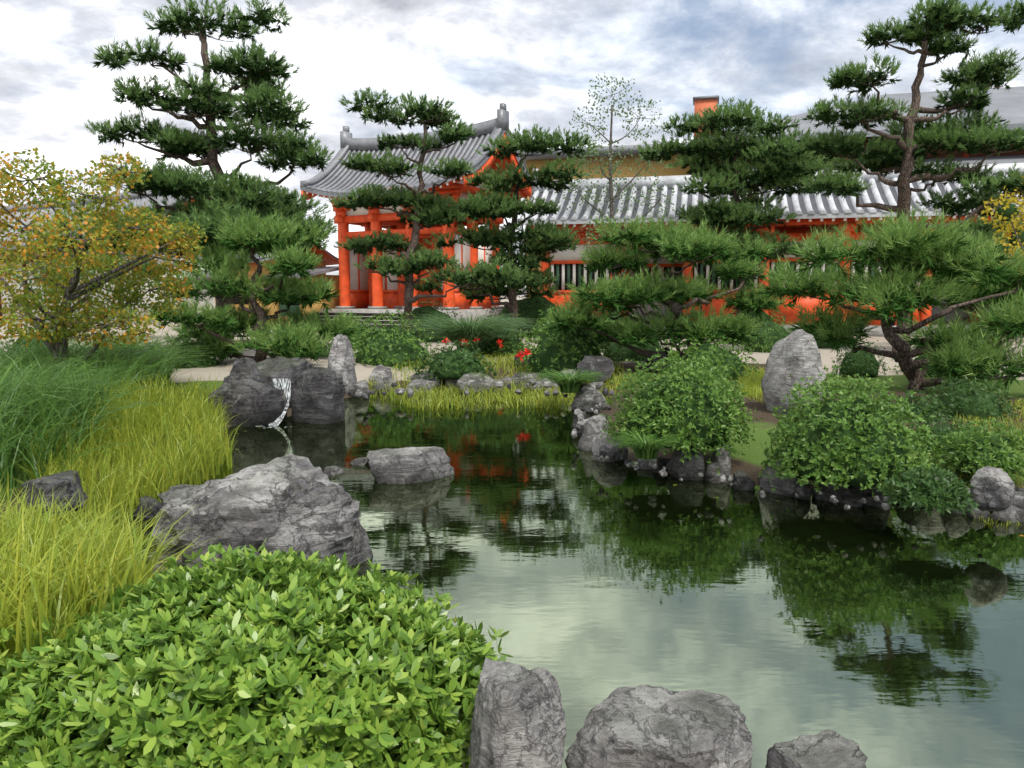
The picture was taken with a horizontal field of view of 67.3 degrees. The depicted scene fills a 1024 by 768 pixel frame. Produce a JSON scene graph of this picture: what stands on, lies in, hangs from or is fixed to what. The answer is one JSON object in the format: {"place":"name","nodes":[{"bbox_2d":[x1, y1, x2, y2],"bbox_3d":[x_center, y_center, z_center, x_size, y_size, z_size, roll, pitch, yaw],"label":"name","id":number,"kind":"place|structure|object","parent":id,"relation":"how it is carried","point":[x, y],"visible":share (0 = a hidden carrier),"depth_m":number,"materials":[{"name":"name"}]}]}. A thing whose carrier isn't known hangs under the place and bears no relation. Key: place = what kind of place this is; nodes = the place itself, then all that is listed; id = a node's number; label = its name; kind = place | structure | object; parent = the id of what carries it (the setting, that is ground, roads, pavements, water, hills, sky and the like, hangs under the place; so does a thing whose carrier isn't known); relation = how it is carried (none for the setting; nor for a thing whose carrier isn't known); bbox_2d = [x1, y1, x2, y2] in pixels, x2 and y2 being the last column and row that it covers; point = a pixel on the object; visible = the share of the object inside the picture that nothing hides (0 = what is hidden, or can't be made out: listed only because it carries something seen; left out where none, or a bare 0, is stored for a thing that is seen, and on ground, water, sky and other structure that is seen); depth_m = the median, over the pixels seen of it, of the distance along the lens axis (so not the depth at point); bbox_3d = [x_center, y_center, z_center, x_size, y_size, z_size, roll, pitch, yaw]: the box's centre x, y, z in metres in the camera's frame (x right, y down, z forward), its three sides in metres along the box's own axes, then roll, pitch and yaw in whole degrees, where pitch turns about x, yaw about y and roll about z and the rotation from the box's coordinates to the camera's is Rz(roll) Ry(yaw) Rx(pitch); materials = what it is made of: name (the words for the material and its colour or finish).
{"place":"outdoors","nodes":[
{"label":"outdoors","id":0,"kind":"place"},
{"bbox_2d":[22,328,224,394],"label":"tall grass","id":1,"kind":"structure","parent":0,"point":[160,357],"depth_m":12.14,"materials":[{"name":"green plant"}]},
{"bbox_2d":[389,311,546,357],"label":"fountain grass","id":2,"kind":"structure","parent":0,"point":[451,330],"depth_m":18.22,"materials":[{"name":"green plant"}]},
{"bbox_2d":[0,296,1023,767],"bbox_3d":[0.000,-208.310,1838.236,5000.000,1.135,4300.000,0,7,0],"label":"ground","id":3,"kind":"structure","parent":0,"point":[750,464],"depth_m":13.27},
{"bbox_2d":[0,321,76,360],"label":"bush","id":4,"kind":"object","parent":3,"relation":"on","point":[21,343],"visible":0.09,"depth_m":15.51,"materials":[{"name":"green plant"}]},
{"bbox_2d":[0,335,198,503],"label":"tall grass","id":5,"kind":"structure","parent":3,"relation":"on","point":[30,382],"depth_m":7.72,"materials":[{"name":"green plant"}]},
{"bbox_2d":[0,173,204,323],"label":"building","id":6,"kind":"structure","parent":3,"relation":"on","point":[143,199],"depth_m":44.79,"materials":[{"name":"paint"}]},
{"bbox_2d":[0,147,206,371],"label":"tree","id":7,"kind":"object","parent":3,"relation":"on","point":[68,288],"visible":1,"depth_m":10.62,"materials":[{"name":"yellow plant"}]},
{"bbox_2d":[18,247,190,340],"bbox_3d":[-14.127,-3.197,26.647,6.202,3.598,3.260,0,7,0],"label":"tree","id":8,"kind":"object","parent":3,"relation":"on","point":[120,263],"visible":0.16,"depth_m":26.14,"materials":[{"name":"plant"}]},
{"bbox_2d":[0,474,220,691],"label":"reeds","id":9,"kind":"object","parent":3,"relation":"on","point":[44,571],"visible":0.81,"depth_m":3.33,"materials":[{"name":"green plant"}]},
{"bbox_2d":[0,368,242,532],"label":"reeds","id":10,"kind":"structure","parent":3,"relation":"on","point":[146,462],"depth_m":7.75,"materials":[{"name":"green plant"}]},
{"bbox_2d":[26,0,339,355],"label":"tall pine","id":11,"kind":"object","parent":3,"relation":"on","point":[218,198],"visible":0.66,"depth_m":17.80,"materials":[{"name":"green plant"}]},
{"bbox_2d":[163,327,226,368],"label":"bush","id":12,"kind":"object","parent":3,"relation":"on","point":[212,360],"visible":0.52,"depth_m":15.49,"materials":[{"name":"green plant"}]},
{"bbox_2d":[186,270,214,313],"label":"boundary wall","id":13,"kind":"structure","parent":3,"relation":"on","point":[211,301],"depth_m":43.96,"materials":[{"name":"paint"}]},
{"bbox_2d":[147,208,361,363],"bbox_3d":[-5.324,-1.854,15.816,4.029,3.645,3.454,1,7,12],"label":"pine","id":14,"kind":"object","parent":3,"relation":"on","point":[296,336],"visible":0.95,"depth_m":15.61,"materials":[{"name":"green plant"}]},
{"bbox_2d":[0,539,512,767],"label":"bush","id":15,"kind":"object","parent":3,"relation":"on","point":[233,658],"visible":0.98,"depth_m":2.57,"materials":[{"name":"green plant"}]},
{"bbox_2d":[200,245,339,325],"bbox_3d":[-11.476,-5.435,38.175,6.800,5.124,4.848,4,8,30],"label":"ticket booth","id":16,"kind":"object","parent":3,"relation":"on","point":[324,267],"visible":0.11,"depth_m":36.79,"materials":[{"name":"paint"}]},
{"bbox_2d":[275,336,331,356],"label":"bush","id":17,"kind":"object","parent":3,"relation":"on","point":[328,344],"visible":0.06,"depth_m":18.08,"materials":[{"name":"green plant"}]},
{"bbox_2d":[324,310,386,348],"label":"bush","id":18,"kind":"object","parent":3,"relation":"on","point":[367,331],"visible":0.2,"depth_m":21.86,"materials":[{"name":"green plant"}]},
{"bbox_2d":[349,309,440,369],"bbox_3d":[-2.565,-0.799,16.455,2.371,1.632,1.967,0,7,0],"label":"bush","id":19,"kind":"object","parent":3,"relation":"on","point":[384,346],"visible":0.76,"depth_m":16.00,"materials":[{"name":"green plant"}]},
{"bbox_2d":[300,103,531,328],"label":"temple gate","id":20,"kind":"structure","parent":3,"relation":"on","point":[367,294],"depth_m":35.39,"materials":[{"name":"paint"}]},
{"bbox_2d":[327,86,522,329],"bbox_3d":[-2.839,-5.216,24.540,6.385,8.243,3.772,0,7,0],"label":"pine","id":21,"kind":"object","parent":3,"relation":"on","point":[430,210],"visible":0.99,"depth_m":24.13,"materials":[{"name":"green plant"}]},
{"bbox_2d":[393,292,463,342],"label":"bush","id":22,"kind":"object","parent":3,"relation":"on","point":[417,312],"visible":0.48,"depth_m":25.73,"materials":[{"name":"green plant"}]},
{"bbox_2d":[411,335,496,382],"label":"bush","id":23,"kind":"object","parent":3,"relation":"on","point":[457,363],"visible":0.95,"depth_m":14.79,"materials":[{"name":"green plant"}]},
{"bbox_2d":[442,338,530,360],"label":"red flowers","id":24,"kind":"object","parent":3,"relation":"on","point":[527,351],"visible":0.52,"depth_m":17.00,"materials":[{"name":"red plant"}]},
{"bbox_2d":[364,351,635,410],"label":"bank grass","id":25,"kind":"structure","parent":3,"relation":"on","point":[501,359],"depth_m":13.76,"materials":[{"name":"green plant"}]},
{"bbox_2d":[414,123,598,329],"bbox_3d":[-0.339,-4.979,26.365,6.496,7.617,4.372,1,7,12],"label":"pine","id":26,"kind":"object","parent":3,"relation":"on","point":[541,239],"visible":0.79,"depth_m":25.97,"materials":[{"name":"green plant"}]},
{"bbox_2d":[481,312,535,356],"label":"bush","id":27,"kind":"object","parent":3,"relation":"on","point":[512,345],"visible":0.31,"depth_m":18.91,"materials":[{"name":"green plant"}]},
{"bbox_2d":[14,329,1023,767],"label":"garden rocks","id":28,"kind":"object","parent":3,"relation":"on","point":[308,509],"visible":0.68,"depth_m":4.94,"materials":[{"name":"grey stone"}]},
{"bbox_2d":[522,367,608,392],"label":"sedge tuft","id":29,"kind":"object","parent":28,"relation":"on","point":[568,382],"visible":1,"depth_m":11.97,"materials":[{"name":"green plant"}]},
{"bbox_2d":[876,464,978,516],"bbox_3d":[3.112,0.772,5.774,0.730,0.359,0.626,0,7,0],"label":"bush","id":30,"kind":"object","parent":28,"relation":"on","point":[929,491],"visible":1,"depth_m":5.64,"materials":[{"name":"green plant"}]},
{"bbox_2d":[481,288,567,337],"bbox_3d":[0.665,-2.647,29.082,4.156,2.933,3.601,2,7,15],"label":"bush","id":31,"kind":"object","parent":3,"relation":"on","point":[528,308],"visible":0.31,"depth_m":28.25,"materials":[{"name":"green plant"}]},
{"bbox_2d":[507,300,617,375],"bbox_3d":[1.061,-0.586,16.014,2.346,2.528,1.992,0,7,0],"label":"bush","id":32,"kind":"object","parent":3,"relation":"on","point":[563,351],"visible":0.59,"depth_m":15.53,"materials":[{"name":"green plant"}]},
{"bbox_2d":[592,303,635,346],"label":"bush","id":33,"kind":"object","parent":3,"relation":"on","point":[611,321],"visible":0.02,"depth_m":22.03,"materials":[{"name":"green plant"}]},
{"bbox_2d":[555,73,680,311],"bbox_3d":[4.210,-6.977,30.572,4.066,10.444,4.085,-5,8,-37],"label":"slender tree","id":34,"kind":"object","parent":3,"relation":"on","point":[612,169],"visible":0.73,"depth_m":30.39,"materials":[{"name":"grey plant"}]},
{"bbox_2d":[599,340,669,361],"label":"bush","id":35,"kind":"object","parent":3,"relation":"on","point":[624,353],"visible":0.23,"depth_m":17.83,"materials":[{"name":"green plant"}]},
{"bbox_2d":[604,426,687,459],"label":"sedge tuft","id":36,"kind":"object","parent":3,"relation":"on","point":[646,449],"visible":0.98,"depth_m":7.11,"materials":[{"name":"green plant"}]},
{"bbox_2d":[545,212,796,360],"bbox_3d":[3.357,-1.789,15.252,5.540,3.388,3.687,0,7,0],"label":"pine","id":37,"kind":"object","parent":3,"relation":"on","point":[687,245],"visible":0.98,"depth_m":15.01,"materials":[{"name":"green plant"}]},
{"bbox_2d":[600,339,762,474],"bbox_3d":[1.693,0.222,7.813,1.630,1.364,1.514,0,7,0],"label":"shrub","id":38,"kind":"object","parent":3,"relation":"on","point":[696,412],"visible":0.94,"depth_m":7.46,"materials":[{"name":"green plant"}]},
{"bbox_2d":[662,327,759,379],"bbox_3d":[3.682,-0.319,14.406,1.883,1.618,1.639,0,7,0],"label":"bush","id":39,"kind":"object","parent":3,"relation":"on","point":[730,360],"visible":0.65,"depth_m":14.14,"materials":[{"name":"green plant"}]},
{"bbox_2d":[637,95,863,314],"bbox_3d":[8.119,-5.531,26.634,7.673,8.366,6.119,0,7,0],"label":"pine","id":40,"kind":"object","parent":3,"relation":"on","point":[734,178],"visible":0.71,"depth_m":25.49,"materials":[{"name":"green plant"}]},
{"bbox_2d":[734,363,769,405],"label":"bank grass","id":41,"kind":"structure","parent":3,"relation":"on","point":[748,385],"depth_m":12.31,"materials":[{"name":"green plant"}]},
{"bbox_2d":[718,308,788,343],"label":"bush","id":42,"kind":"object","parent":3,"relation":"on","point":[768,317],"visible":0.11,"depth_m":24.11,"materials":[{"name":"green plant"}]},
{"bbox_2d":[486,163,1023,336],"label":"temple building","id":43,"kind":"structure","parent":3,"relation":"on","point":[823,213],"depth_m":30.41,"materials":[{"name":"tile"}]},
{"bbox_2d":[736,310,794,352],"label":"bush","id":44,"kind":"object","parent":3,"relation":"on","point":[768,338],"visible":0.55,"depth_m":20.35,"materials":[{"name":"green plant"}]},
{"bbox_2d":[517,86,1023,297],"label":"building","id":45,"kind":"structure","parent":3,"relation":"on","point":[1009,104],"depth_m":44.80,"materials":[{"name":"paint"}]},
{"bbox_2d":[791,316,847,348],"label":"bush","id":46,"kind":"object","parent":3,"relation":"on","point":[821,345],"visible":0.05,"depth_m":22.26,"materials":[{"name":"green plant"}]},
{"bbox_2d":[757,364,945,509],"bbox_3d":[2.949,0.494,6.713,1.593,1.353,1.513,0,7,0],"label":"bush","id":47,"kind":"object","parent":3,"relation":"on","point":[859,440],"visible":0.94,"depth_m":6.37,"materials":[{"name":"green plant"}]},
{"bbox_2d":[831,337,887,377],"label":"bush","id":48,"kind":"object","parent":3,"relation":"on","point":[861,362],"visible":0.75,"depth_m":14.39,"materials":[{"name":"green plant"}]},
{"bbox_2d":[747,203,1023,395],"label":"pine","id":49,"kind":"object","parent":3,"relation":"on","point":[906,256],"visible":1,"depth_m":10.68,"materials":[{"name":"green plant"}]},
{"bbox_2d":[795,0,1023,351],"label":"tall pine","id":50,"kind":"object","parent":3,"relation":"on","point":[881,158],"visible":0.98,"depth_m":19.13,"materials":[{"name":"green plant"}]},
{"bbox_2d":[881,387,958,422],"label":"bush","id":51,"kind":"object","parent":3,"relation":"on","point":[921,406],"visible":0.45,"depth_m":8.82,"materials":[{"name":"green plant"}]},
{"bbox_2d":[910,411,978,456],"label":"bush","id":52,"kind":"object","parent":3,"relation":"on","point":[944,428],"visible":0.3,"depth_m":7.64,"materials":[{"name":"green plant"}]},
{"bbox_2d":[886,323,1018,381],"bbox_3d":[8.364,-0.400,14.616,2.146,1.521,2.112,5,8,40],"label":"bush","id":53,"kind":"object","parent":3,"relation":"on","point":[919,357],"visible":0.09,"depth_m":14.43,"materials":[{"name":"green plant"}]},
{"bbox_2d":[921,373,1022,422],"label":"bush","id":54,"kind":"object","parent":3,"relation":"on","point":[972,399],"visible":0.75,"depth_m":8.91,"materials":[{"name":"green plant"}]},
{"bbox_2d":[928,417,1023,478],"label":"bush","id":55,"kind":"object","parent":3,"relation":"on","point":[977,449],"visible":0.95,"depth_m":6.82,"materials":[{"name":"green plant"}]},
{"bbox_2d":[934,398,1023,526],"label":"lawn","id":56,"kind":"structure","parent":3,"relation":"on","point":[1020,401],"depth_m":8.58,"materials":[{"name":"green plant"}]},
{"bbox_2d":[942,215,1023,348],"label":"pine","id":57,"kind":"object","parent":3,"relation":"on","point":[982,227],"visible":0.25,"depth_m":21.60,"materials":[{"name":"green plant"}]},
{"bbox_2d":[980,176,1023,355],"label":"tree","id":58,"kind":"object","parent":3,"relation":"on","point":[1008,211],"visible":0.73,"depth_m":17.55,"materials":[{"name":"yellow plant"}]},
{"bbox_2d":[0,0,1023,295],"label":"sky","id":59,"kind":"structure","parent":0,"point":[539,59],"materials":[{"name":"white"}]},
{"bbox_2d":[68,389,1023,767],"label":"pond water","id":60,"kind":"structure","parent":0,"point":[892,637],"depth_m":4.92,"materials":[{"name":"green liquid"}]},
{"bbox_2d":[267,379,290,427],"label":"waterfall stream","id":61,"kind":"structure","parent":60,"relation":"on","point":[289,393],"depth_m":10.95,"materials":[{"name":"white liquid"}]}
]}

